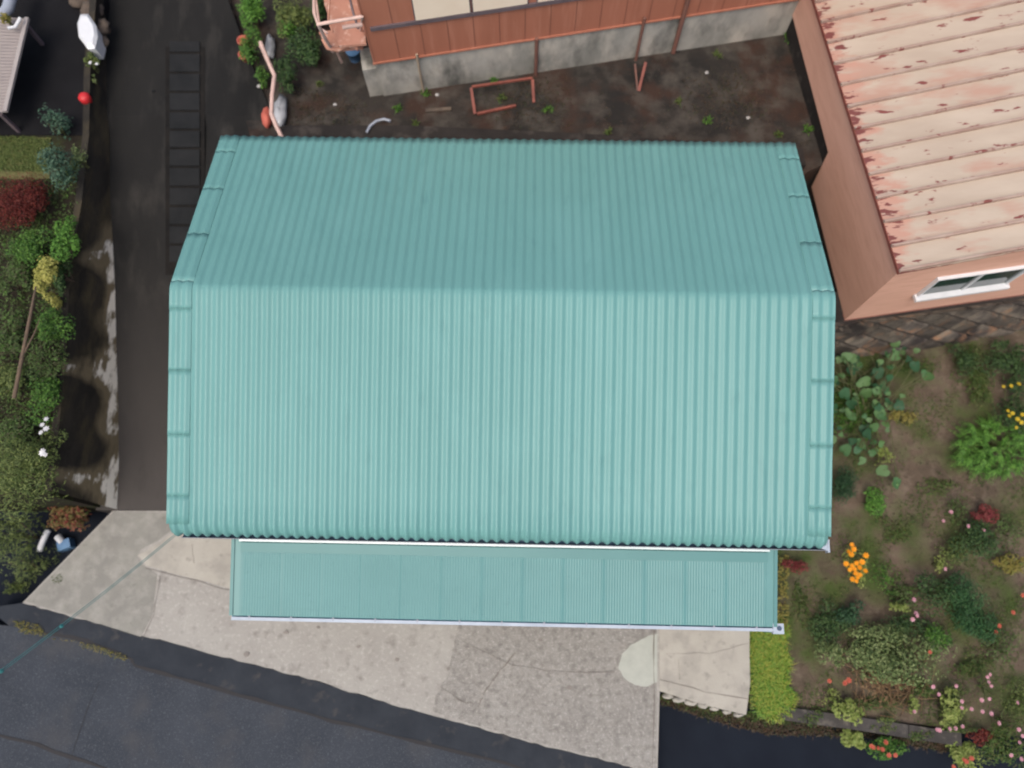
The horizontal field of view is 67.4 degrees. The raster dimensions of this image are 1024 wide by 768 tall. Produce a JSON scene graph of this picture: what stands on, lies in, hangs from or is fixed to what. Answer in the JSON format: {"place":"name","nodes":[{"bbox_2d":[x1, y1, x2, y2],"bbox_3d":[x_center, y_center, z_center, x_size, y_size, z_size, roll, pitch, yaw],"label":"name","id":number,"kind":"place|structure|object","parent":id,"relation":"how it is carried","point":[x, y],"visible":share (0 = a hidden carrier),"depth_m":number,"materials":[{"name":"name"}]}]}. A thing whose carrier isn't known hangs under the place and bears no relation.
{"place":"outdoors","nodes":[
{"label":"outdoors","id":0,"kind":"place"},
{"bbox_2d":[0,136,101,511],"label":"planting bank","id":1,"kind":"structure","parent":0,"point":[66,145],"depth_m":13.53,"materials":[{"name":"soil"}]},
{"bbox_2d":[0,361,27,398],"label":"bed shrub","id":2,"kind":"object","parent":1,"relation":"on","point":[5,372],"visible":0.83,"depth_m":12.87,"materials":[{"name":"green plant"}]},
{"bbox_2d":[0,302,32,358],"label":"bed shrub","id":3,"kind":"object","parent":1,"relation":"on","point":[5,343],"visible":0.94,"depth_m":12.99,"materials":[{"name":"green plant"}]},
{"bbox_2d":[0,259,33,293],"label":"bed shrub","id":4,"kind":"object","parent":1,"relation":"on","point":[17,273],"visible":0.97,"depth_m":13.14,"materials":[{"name":"green plant"}]},
{"bbox_2d":[0,413,34,454],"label":"bed shrub","id":5,"kind":"object","parent":1,"relation":"on","point":[12,426],"visible":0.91,"depth_m":12.77,"materials":[{"name":"green plant"}]},
{"bbox_2d":[0,135,50,179],"bbox_3d":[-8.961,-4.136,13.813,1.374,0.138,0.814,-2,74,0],"label":"lawn grass","id":6,"kind":"structure","parent":1,"relation":"on","point":[14,148],"depth_m":13.81,"materials":[{"name":"green plant"}]},
{"bbox_2d":[0,170,52,231],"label":"azalea bush","id":7,"kind":"object","parent":1,"relation":"on","point":[14,202],"visible":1,"depth_m":13.19,"materials":[{"name":"red plant"}]},
{"bbox_2d":[0,225,54,267],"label":"leafy shrub","id":8,"kind":"object","parent":1,"relation":"on","point":[26,251],"visible":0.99,"depth_m":13.08,"materials":[{"name":"green plant"}]},
{"bbox_2d":[0,432,67,522],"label":"spiky conifer","id":9,"kind":"object","parent":1,"relation":"on","point":[23,463],"visible":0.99,"depth_m":12.34,"materials":[{"name":"green plant"}]},
{"bbox_2d":[0,144,85,492],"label":"bank cover","id":10,"kind":"object","parent":1,"relation":"on","point":[20,294],"visible":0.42,"depth_m":13.40,"materials":[{"name":"green plant"}]},
{"bbox_2d":[12,286,39,398],"bbox_3d":[-7.868,-0.682,12.531,0.235,0.359,1.861,6,74,2],"label":"bare branch","id":11,"kind":"object","parent":10,"relation":"on","point":[20,365],"visible":1,"depth_m":12.42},
{"bbox_2d":[23,374,63,426],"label":"bed shrub","id":12,"kind":"object","parent":1,"relation":"on","point":[50,391],"visible":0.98,"depth_m":12.84,"materials":[{"name":"green plant"}]},
{"bbox_2d":[32,254,60,293],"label":"yellow shrub","id":13,"kind":"object","parent":1,"relation":"on","point":[45,270],"visible":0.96,"depth_m":12.95,"materials":[{"name":"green plant"}]},
{"bbox_2d":[25,335,69,382],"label":"bed shrub","id":14,"kind":"object","parent":1,"relation":"on","point":[43,354],"visible":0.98,"depth_m":12.95,"materials":[{"name":"green plant"}]},
{"bbox_2d":[29,417,68,468],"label":"blossom shrub","id":15,"kind":"object","parent":1,"relation":"on","point":[43,452],"visible":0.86,"depth_m":12.76,"materials":[{"name":"green plant"}]},
{"bbox_2d":[34,304,75,344],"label":"bed shrub","id":16,"kind":"object","parent":1,"relation":"on","point":[48,327],"visible":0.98,"depth_m":13.00,"materials":[{"name":"green plant"}]},
{"bbox_2d":[38,102,73,140],"bbox_3d":[-8.040,-4.617,13.684,0.530,0.830,0.469,-2,74,0],"label":"conifer sapling","id":17,"kind":"object","parent":1,"relation":"on","point":[60,116],"visible":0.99,"depth_m":13.56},
{"bbox_2d":[35,142,79,192],"bbox_3d":[-7.780,-3.704,13.265,0.649,0.973,0.907,-2,74,0],"label":"conifer sapling","id":18,"kind":"object","parent":1,"relation":"on","point":[50,162],"visible":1,"depth_m":13.09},
{"bbox_2d":[52,249,73,296],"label":"bed shrub","id":19,"kind":"object","parent":1,"relation":"on","point":[60,280],"visible":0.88,"depth_m":13.17,"materials":[{"name":"green plant"}]},
{"bbox_2d":[48,215,81,261],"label":"leafy shrub","id":20,"kind":"object","parent":1,"relation":"on","point":[73,241],"visible":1,"depth_m":13.12,"materials":[{"name":"green plant"}]},
{"bbox_2d":[0,0,109,135],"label":"yard","id":21,"kind":"structure","parent":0,"point":[50,73],"depth_m":14.28,"materials":[{"name":"asphalt"}]},
{"bbox_2d":[0,17,43,132],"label":"lean to","id":22,"kind":"object","parent":21,"relation":"on","point":[12,41],"visible":0.99,"depth_m":13.65,"materials":[{"name":"grey plastic"}]},
{"bbox_2d":[77,14,105,58],"bbox_3d":[-7.797,-6.439,14.249,0.343,0.390,0.838,-14,74,-3],"label":"white cabinet","id":23,"kind":"object","parent":21,"relation":"on","point":[89,35],"visible":0.97,"depth_m":14.08,"materials":[{"name":"paint"}]},
{"bbox_2d":[0,512,109,622],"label":"garden bed","id":24,"kind":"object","parent":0,"point":[96,519],"depth_m":14.84,"materials":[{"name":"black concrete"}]},
{"bbox_2d":[0,502,50,575],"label":"spiky conifer","id":25,"kind":"object","parent":24,"relation":"on","point":[22,537],"visible":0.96,"depth_m":13.89,"materials":[{"name":"green plant"}]},
{"bbox_2d":[0,543,60,586],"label":"spiky conifer","id":26,"kind":"object","parent":24,"relation":"on","point":[32,569],"visible":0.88,"depth_m":14.41,"materials":[{"name":"green plant"}]},
{"bbox_2d":[46,506,90,531],"bbox_3d":[-8.355,2.478,14.533,0.876,1.041,0.660,-2,74,0],"label":"nandina","id":27,"kind":"object","parent":24,"relation":"on","point":[79,513],"visible":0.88,"depth_m":14.25,"materials":[{"name":"red plant"}]},
{"bbox_2d":[96,0,268,512],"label":"driveway","id":28,"kind":"structure","parent":0,"point":[142,35],"depth_m":14.43,"materials":[{"name":"asphalt"}]},
{"bbox_2d":[44,0,118,508],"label":"retaining wall","id":29,"kind":"structure","parent":28,"relation":"on","point":[86,419],"depth_m":13.88,"materials":[{"name":"concrete"}]},
{"bbox_2d":[166,47,204,274],"bbox_3d":[-6.147,-4.247,14.541,0.830,0.939,4.345,-2,74,0],"label":"drain channel","id":30,"kind":"object","parent":28,"relation":"on","point":[170,268],"visible":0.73,"depth_m":14.38,"materials":[{"name":"metal"}]},
{"bbox_2d":[170,207,195,223],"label":"drain cover","id":31,"kind":"object","parent":30,"relation":"on","point":[181,215],"visible":0.64,"depth_m":14.35,"materials":[{"name":"concrete"}]},
{"bbox_2d":[170,54,199,71],"bbox_3d":[-6.228,-6.107,14.632,0.593,0.090,0.386,-2,74,0],"label":"drain cover","id":32,"kind":"object","parent":30,"relation":"on","point":[184,62],"visible":1,"depth_m":14.60,"materials":[{"name":"concrete"}]},
{"bbox_2d":[170,168,199,185],"bbox_3d":[-6.115,-3.864,14.369,0.575,0.153,0.326,-2,74,0],"label":"drain cover","id":33,"kind":"object","parent":30,"relation":"on","point":[184,176],"visible":1,"depth_m":14.34,"materials":[{"name":"concrete"}]},
{"bbox_2d":[170,74,199,90],"bbox_3d":[-6.194,-5.704,14.552,0.589,0.088,0.369,-2,74,0],"label":"drain cover","id":34,"kind":"object","parent":30,"relation":"on","point":[184,82],"visible":1,"depth_m":14.52,"materials":[{"name":"concrete"}]},
{"bbox_2d":[170,93,199,109],"bbox_3d":[-6.161,-5.311,14.475,0.586,0.088,0.365,-2,74,0],"label":"drain cover","id":35,"kind":"object","parent":30,"relation":"on","point":[184,101],"visible":1,"depth_m":14.45,"materials":[{"name":"concrete"}]},
{"bbox_2d":[170,112,199,128],"bbox_3d":[-6.129,-4.930,14.399,0.582,0.086,0.348,-2,74,0],"label":"drain cover","id":36,"kind":"object","parent":30,"relation":"on","point":[184,120],"visible":1,"depth_m":14.37,"materials":[{"name":"concrete"}]},
{"bbox_2d":[170,131,199,147],"bbox_3d":[-6.112,-4.569,14.361,0.574,0.146,0.303,-2,74,0],"label":"drain cover","id":37,"kind":"object","parent":30,"relation":"on","point":[184,139],"visible":1,"depth_m":14.33,"materials":[{"name":"concrete"}]},
{"bbox_2d":[170,188,199,204],"bbox_3d":[-6.117,-3.500,14.373,0.574,0.150,0.315,-2,74,0],"label":"drain cover","id":38,"kind":"object","parent":30,"relation":"on","point":[184,196],"visible":0.82,"depth_m":14.35,"materials":[{"name":"concrete"}]},
{"bbox_2d":[170,150,199,165],"bbox_3d":[-6.113,-4.223,14.365,0.574,0.146,0.303,-2,74,0],"label":"drain cover","id":39,"kind":"object","parent":30,"relation":"on","point":[184,157],"visible":1,"depth_m":14.34,"materials":[{"name":"concrete"}]},
{"bbox_2d":[0,623,513,767],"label":"road","id":40,"kind":"structure","parent":0,"point":[135,717],"depth_m":13.50,"materials":[{"name":"asphalt"}]},
{"bbox_2d":[0,603,630,767],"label":"road edge strip","id":41,"kind":"object","parent":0,"point":[318,698],"visible":0.72,"depth_m":13.59,"materials":[{"name":"concrete"}]},
{"bbox_2d":[38,631,520,767],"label":"road seam","id":42,"kind":"object","parent":41,"relation":"on","point":[159,672],"visible":0.99,"depth_m":13.56,"materials":[{"name":"black"}]},
{"bbox_2d":[23,511,659,767],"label":"concrete apron","id":43,"kind":"object","parent":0,"point":[193,613],"visible":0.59,"depth_m":13.75,"materials":[{"name":"concrete"}]},
{"bbox_2d":[26,511,169,636],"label":"dull concrete slab","id":44,"kind":"structure","parent":43,"relation":"on","point":[103,557],"depth_m":14.09,"materials":[{"name":"concrete"}]},
{"bbox_2d":[138,533,230,588],"bbox_3d":[-5.652,3.320,14.151,2.520,0.009,1.192,-2,74,0],"label":"tan concrete patch","id":45,"kind":"object","parent":43,"relation":"on","point":[210,561],"visible":0.62,"depth_m":14.18,"materials":[{"name":"concrete"}]},
{"bbox_2d":[433,625,656,767],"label":"coarse concrete slab","id":46,"kind":"structure","parent":43,"relation":"on","point":[607,712],"depth_m":13.49,"materials":[{"name":"concrete"}]},
{"bbox_2d":[618,634,656,686],"bbox_3d":[2.242,4.899,13.615,0.740,0.011,0.879,-2,74,0],"label":"mint cement patch","id":47,"kind":"object","parent":46,"relation":"on","point":[637,667],"visible":1,"depth_m":13.60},
{"bbox_2d":[659,629,749,714],"bbox_3d":[3.458,4.720,14.026,1.649,0.727,2.296,2,74,1],"label":"doorstep slab","id":48,"kind":"structure","parent":43,"relation":"on","point":[723,672],"depth_m":13.57,"materials":[{"name":"beige concrete"}]},
{"bbox_2d":[230,0,822,186],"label":"back yard","id":49,"kind":"structure","parent":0,"point":[346,77],"depth_m":14.50,"materials":[{"name":"soil"}]},
{"bbox_2d":[235,0,266,28],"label":"yard shrub","id":50,"kind":"object","parent":49,"relation":"on","point":[252,10],"visible":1,"depth_m":14.48,"materials":[{"name":"green plant"}]},
{"bbox_2d":[238,25,263,64],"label":"yard shrub","id":51,"kind":"object","parent":49,"relation":"on","point":[248,52],"visible":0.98,"depth_m":14.30,"materials":[{"name":"green plant"}]},
{"bbox_2d":[258,41,283,136],"bbox_3d":[-4.302,-5.178,14.174,0.239,0.886,2.115,-12,74,-3],"label":"pipe rail","id":52,"kind":"object","parent":49,"relation":"on","point":[272,90],"visible":0.87,"depth_m":13.76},
{"bbox_2d":[270,54,298,93],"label":"yard shrub","id":53,"kind":"object","parent":49,"relation":"on","point":[288,77],"visible":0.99,"depth_m":14.13,"materials":[{"name":"green plant"}]},
{"bbox_2d":[272,0,312,39],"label":"yard shrub","id":54,"kind":"object","parent":49,"relation":"on","point":[293,13],"visible":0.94,"depth_m":14.44,"materials":[{"name":"green plant"}]},
{"bbox_2d":[284,24,321,66],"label":"yard shrub","id":55,"kind":"object","parent":49,"relation":"on","point":[306,48],"visible":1,"depth_m":14.26,"materials":[{"name":"green plant"}]},
{"bbox_2d":[470,77,534,114],"bbox_3d":[-0.161,-5.357,14.322,1.202,0.314,0.480,-8,74,-2],"label":"steel bracket","id":56,"kind":"object","parent":49,"relation":"on","point":[498,83],"visible":1,"depth_m":14.29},
{"bbox_2d":[275,125,805,168],"bbox_3d":[0.474,-4.274,14.654,9.749,1.170,0.473,3,74,1],"label":"concrete ledge","id":57,"kind":"object","parent":49,"relation":"on","point":[389,131],"visible":0.19,"depth_m":14.16,"materials":[{"name":"concrete"}]},
{"bbox_2d":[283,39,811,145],"bbox_3d":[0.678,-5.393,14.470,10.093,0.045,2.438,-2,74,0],"label":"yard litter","id":58,"kind":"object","parent":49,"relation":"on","point":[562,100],"visible":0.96,"depth_m":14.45,"materials":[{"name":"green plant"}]},
{"bbox_2d":[357,0,798,96],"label":"terracotta house","id":59,"kind":"structure","parent":49,"relation":"on","point":[418,45],"depth_m":13.80,"materials":[{"name":"grey concrete"}]},
{"bbox_2d":[312,0,366,62],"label":"steel landing","id":60,"kind":"object","parent":59,"relation":"attached to","point":[346,32],"visible":0.92,"depth_m":13.32,"materials":[{"name":"metal"}]},
{"bbox_2d":[411,0,470,20],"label":"window","id":61,"kind":"structure","parent":59,"relation":"in","point":[422,9],"depth_m":12.64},
{"bbox_2d":[471,0,527,12],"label":"window","id":62,"kind":"structure","parent":59,"relation":"in","point":[477,5],"depth_m":12.77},
{"bbox_2d":[748,619,800,724],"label":"grass","id":63,"kind":"structure","parent":0,"point":[771,691],"depth_m":13.71,"materials":[{"name":"plant"}]},
{"bbox_2d":[658,691,1023,767],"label":"side lane","id":64,"kind":"structure","parent":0,"point":[686,740],"depth_m":13.73,"materials":[{"name":"asphalt"}]},
{"bbox_2d":[660,696,949,752],"bbox_3d":[5.236,6.182,13.800,5.239,0.080,0.489,7,74,3],"label":"ditch moss","id":65,"kind":"object","parent":64,"relation":"on","point":[755,727],"visible":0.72,"depth_m":13.80,"materials":[{"name":"green plant"}]},
{"bbox_2d":[777,706,961,746],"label":"block wall","id":66,"kind":"structure","parent":64,"relation":"on","point":[904,730],"depth_m":13.47,"materials":[{"name":"grey concrete"}]},
{"bbox_2d":[832,697,864,725],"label":"trailing plant","id":67,"kind":"object","parent":66,"relation":"on","point":[848,707],"visible":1,"depth_m":13.34,"materials":[{"name":"green plant"}]},
{"bbox_2d":[840,729,866,749],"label":"trailing plant","id":68,"kind":"object","parent":66,"relation":"on","point":[853,738],"visible":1,"depth_m":13.45,"materials":[{"name":"green plant"}]},
{"bbox_2d":[865,736,909,760],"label":"geranium","id":69,"kind":"object","parent":64,"relation":"on","point":[883,746],"visible":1,"depth_m":13.38,"materials":[{"name":"green plant"}]},
{"bbox_2d":[945,741,983,767],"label":"geranium","id":70,"kind":"object","parent":64,"relation":"on","point":[959,754],"visible":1,"depth_m":13.32,"materials":[{"name":"green plant"}]},
{"bbox_2d":[835,327,851,332],"bbox_3d":[6.179,-2.950,14.772,2.536,0.100,4.143,-2,74,0],"label":"side passage","id":71,"kind":"object","parent":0,"point":[845,330],"visible":0.12,"depth_m":14.25,"materials":[{"name":"stone"}]},
{"bbox_2d":[785,0,1023,320],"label":"salmon building","id":72,"kind":"structure","parent":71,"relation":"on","point":[915,110],"depth_m":12.64,"materials":[{"name":"paint"}]},
{"bbox_2d":[913,265,1023,301],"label":"window","id":73,"kind":"structure","parent":72,"relation":"in","point":[994,279],"depth_m":12.97,"materials":[{"name":"white paint"}]},
{"bbox_2d":[747,330,1023,736],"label":"garden soil","id":74,"kind":"structure","parent":0,"point":[936,452],"depth_m":14.41,"materials":[{"name":"soil"}]},
{"bbox_2d":[777,555,789,631],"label":"edge weeds","id":75,"kind":"object","parent":74,"relation":"on","point":[779,615],"visible":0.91,"depth_m":14.08,"materials":[{"name":"green plant"}]},
{"bbox_2d":[802,597,853,645],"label":"shrub","id":76,"kind":"object","parent":74,"relation":"on","point":[831,625],"visible":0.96,"depth_m":13.83,"materials":[{"name":"green plant"}]},
{"bbox_2d":[814,637,845,667],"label":"variegated shrub","id":77,"kind":"object","parent":74,"relation":"on","point":[833,653],"visible":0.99,"depth_m":13.62,"materials":[{"name":"green plant"}]},
{"bbox_2d":[832,465,858,505],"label":"plant","id":78,"kind":"object","parent":74,"relation":"on","point":[843,483],"visible":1,"depth_m":14.42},
{"bbox_2d":[842,542,868,588],"bbox_3d":[6.272,3.327,14.122,0.546,0.491,0.850,-2,74,0],"label":"marigold","id":79,"kind":"object","parent":74,"relation":"on","point":[860,566],"visible":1,"depth_m":13.98,"materials":[{"name":"orange plant"}]},
{"bbox_2d":[833,370,879,446],"bbox_3d":[6.650,0.471,15.035,1.228,0.335,1.622,-2,74,0],"label":"shrub","id":80,"kind":"object","parent":74,"relation":"on","point":[841,422],"visible":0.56,"depth_m":14.92,"materials":[{"name":"green plant"}]},
{"bbox_2d":[862,486,887,517],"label":"plant","id":81,"kind":"object","parent":74,"relation":"on","point":[874,503],"visible":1,"depth_m":14.43,"materials":[{"name":"green plant"}]},
{"bbox_2d":[833,341,934,489],"bbox_3d":[7.007,0.597,14.812,2.244,0.639,2.908,-2,74,0],"label":"squash vine","id":82,"kind":"object","parent":74,"relation":"on","point":[853,368],"visible":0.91,"depth_m":14.79,"materials":[{"name":"green plant"}]},
{"bbox_2d":[841,647,937,717],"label":"dry stalks","id":83,"kind":"object","parent":74,"relation":"on","point":[889,692],"visible":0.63,"depth_m":13.59,"materials":[{"name":"plant"}]},
{"bbox_2d":[827,621,957,689],"bbox_3d":[6.706,4.796,13.583,2.349,0.700,1.173,-2,74,0],"label":"variegated shrub","id":84,"kind":"object","parent":74,"relation":"on","point":[881,659],"visible":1,"depth_m":13.47,"materials":[{"name":"green plant"}]},
{"bbox_2d":[877,612,932,643],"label":"garden weed","id":85,"kind":"object","parent":74,"relation":"on","point":[906,624],"visible":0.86,"depth_m":13.74,"materials":[{"name":"green plant"}]},
{"bbox_2d":[789,341,1023,733],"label":"ground weeds","id":86,"kind":"object","parent":74,"relation":"on","point":[881,552],"visible":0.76,"depth_m":14.31,"materials":[{"name":"plant"}]},
{"bbox_2d":[790,339,1023,732],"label":"fallen leaves","id":87,"kind":"object","parent":74,"relation":"on","point":[921,553],"visible":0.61,"depth_m":14.36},
{"bbox_2d":[835,291,1023,356],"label":"stone retaining wall","id":88,"kind":"structure","parent":74,"relation":"on","point":[938,327],"depth_m":14.61,"materials":[{"name":"stone"}]},
{"bbox_2d":[910,567,959,621],"bbox_3d":[7.467,3.867,13.858,0.810,0.674,1.213,40,78,11],"label":"rose bush","id":89,"kind":"object","parent":74,"relation":"on","point":[939,594],"visible":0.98,"depth_m":13.75,"materials":[{"name":"green plant"}]},
{"bbox_2d":[923,622,953,656],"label":"shrub","id":90,"kind":"object","parent":74,"relation":"on","point":[934,633],"visible":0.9,"depth_m":13.61,"materials":[{"name":"green plant"}]},
{"bbox_2d":[935,686,966,731],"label":"trailing plant","id":91,"kind":"object","parent":74,"relation":"on","point":[950,715],"visible":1,"depth_m":13.32,"materials":[{"name":"green plant"}]},
{"bbox_2d":[946,341,980,377],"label":"garden weed","id":92,"kind":"object","parent":74,"relation":"on","point":[962,361],"visible":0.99,"depth_m":15.15,"materials":[{"name":"green plant"}]},
{"bbox_2d":[947,647,996,681],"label":"garden weed","id":93,"kind":"object","parent":74,"relation":"on","point":[969,665],"visible":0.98,"depth_m":13.68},
{"bbox_2d":[949,343,995,400],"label":"shrub","id":94,"kind":"object","parent":74,"relation":"on","point":[979,375],"visible":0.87,"depth_m":15.19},
{"bbox_2d":[943,571,1003,644],"bbox_3d":[8.182,4.022,13.787,0.790,0.710,1.358,-17,74,-4],"label":"ball shrub","id":95,"kind":"object","parent":74,"relation":"on","point":[966,601],"visible":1,"depth_m":13.68,"materials":[{"name":"green plant"}]},
{"bbox_2d":[942,510,1004,561],"bbox_3d":[8.435,2.807,14.181,1.150,0.627,0.921,-2,74,0],"label":"rose bush","id":96,"kind":"object","parent":74,"relation":"on","point":[973,530],"visible":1,"depth_m":14.01,"materials":[{"name":"green plant"}]},
{"bbox_2d":[945,414,1023,484],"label":"fern bush","id":97,"kind":"object","parent":74,"relation":"on","point":[984,434],"visible":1,"depth_m":14.63,"materials":[{"name":"green plant"}]},
{"bbox_2d":[962,664,1012,719],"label":"cosmos","id":98,"kind":"object","parent":74,"relation":"on","point":[981,685],"visible":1,"depth_m":13.40,"materials":[{"name":"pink plant"}]},
{"bbox_2d":[974,723,1023,767],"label":"shrub","id":99,"kind":"object","parent":74,"relation":"on","point":[1004,751],"visible":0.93,"depth_m":13.30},
{"bbox_2d":[974,336,1023,378],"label":"shrub","id":100,"kind":"object","parent":74,"relation":"on","point":[1002,362],"visible":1,"depth_m":15.04,"materials":[{"name":"green plant"}]},
{"bbox_2d":[981,622,1022,666],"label":"garden weed","id":101,"kind":"object","parent":74,"relation":"on","point":[996,647],"visible":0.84,"depth_m":13.72,"materials":[{"name":"green plant"}]},
{"bbox_2d":[986,511,1023,550],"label":"garden weed","id":102,"kind":"object","parent":74,"relation":"on","point":[1000,522],"visible":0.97,"depth_m":14.23,"materials":[{"name":"green plant"}]},
{"bbox_2d":[988,701,1023,760],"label":"cosmos","id":103,"kind":"object","parent":74,"relation":"on","point":[1000,720],"visible":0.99,"depth_m":13.24,"materials":[{"name":"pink plant"}]},
{"bbox_2d":[991,552,1023,574],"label":"yellowing plant","id":104,"kind":"object","parent":74,"relation":"on","point":[1011,568],"visible":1,"depth_m":14.05,"materials":[{"name":"yellow plant"}]},
{"bbox_2d":[991,382,1023,437],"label":"flowering plant","id":105,"kind":"object","parent":74,"relation":"on","point":[1010,411],"visible":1,"depth_m":14.71,"materials":[{"name":"green plant"}]},
{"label":"ground","id":106,"kind":"structure","parent":0,"visible":0},
{"bbox_2d":[166,135,835,552],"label":"teal roofed building","id":107,"kind":"structure","parent":106,"relation":"on","point":[534,341],"depth_m":11.36,"materials":[{"name":"paint"}]},
{"bbox_2d":[229,539,783,633],"bbox_3d":[-0.079,3.059,12.713,8.350,2.812,1.828,1,74,1],"label":"awning","id":108,"kind":"object","parent":107,"relation":"attached to","point":[522,585],"visible":0.64,"depth_m":11.60,"materials":[{"name":"teal paint"}]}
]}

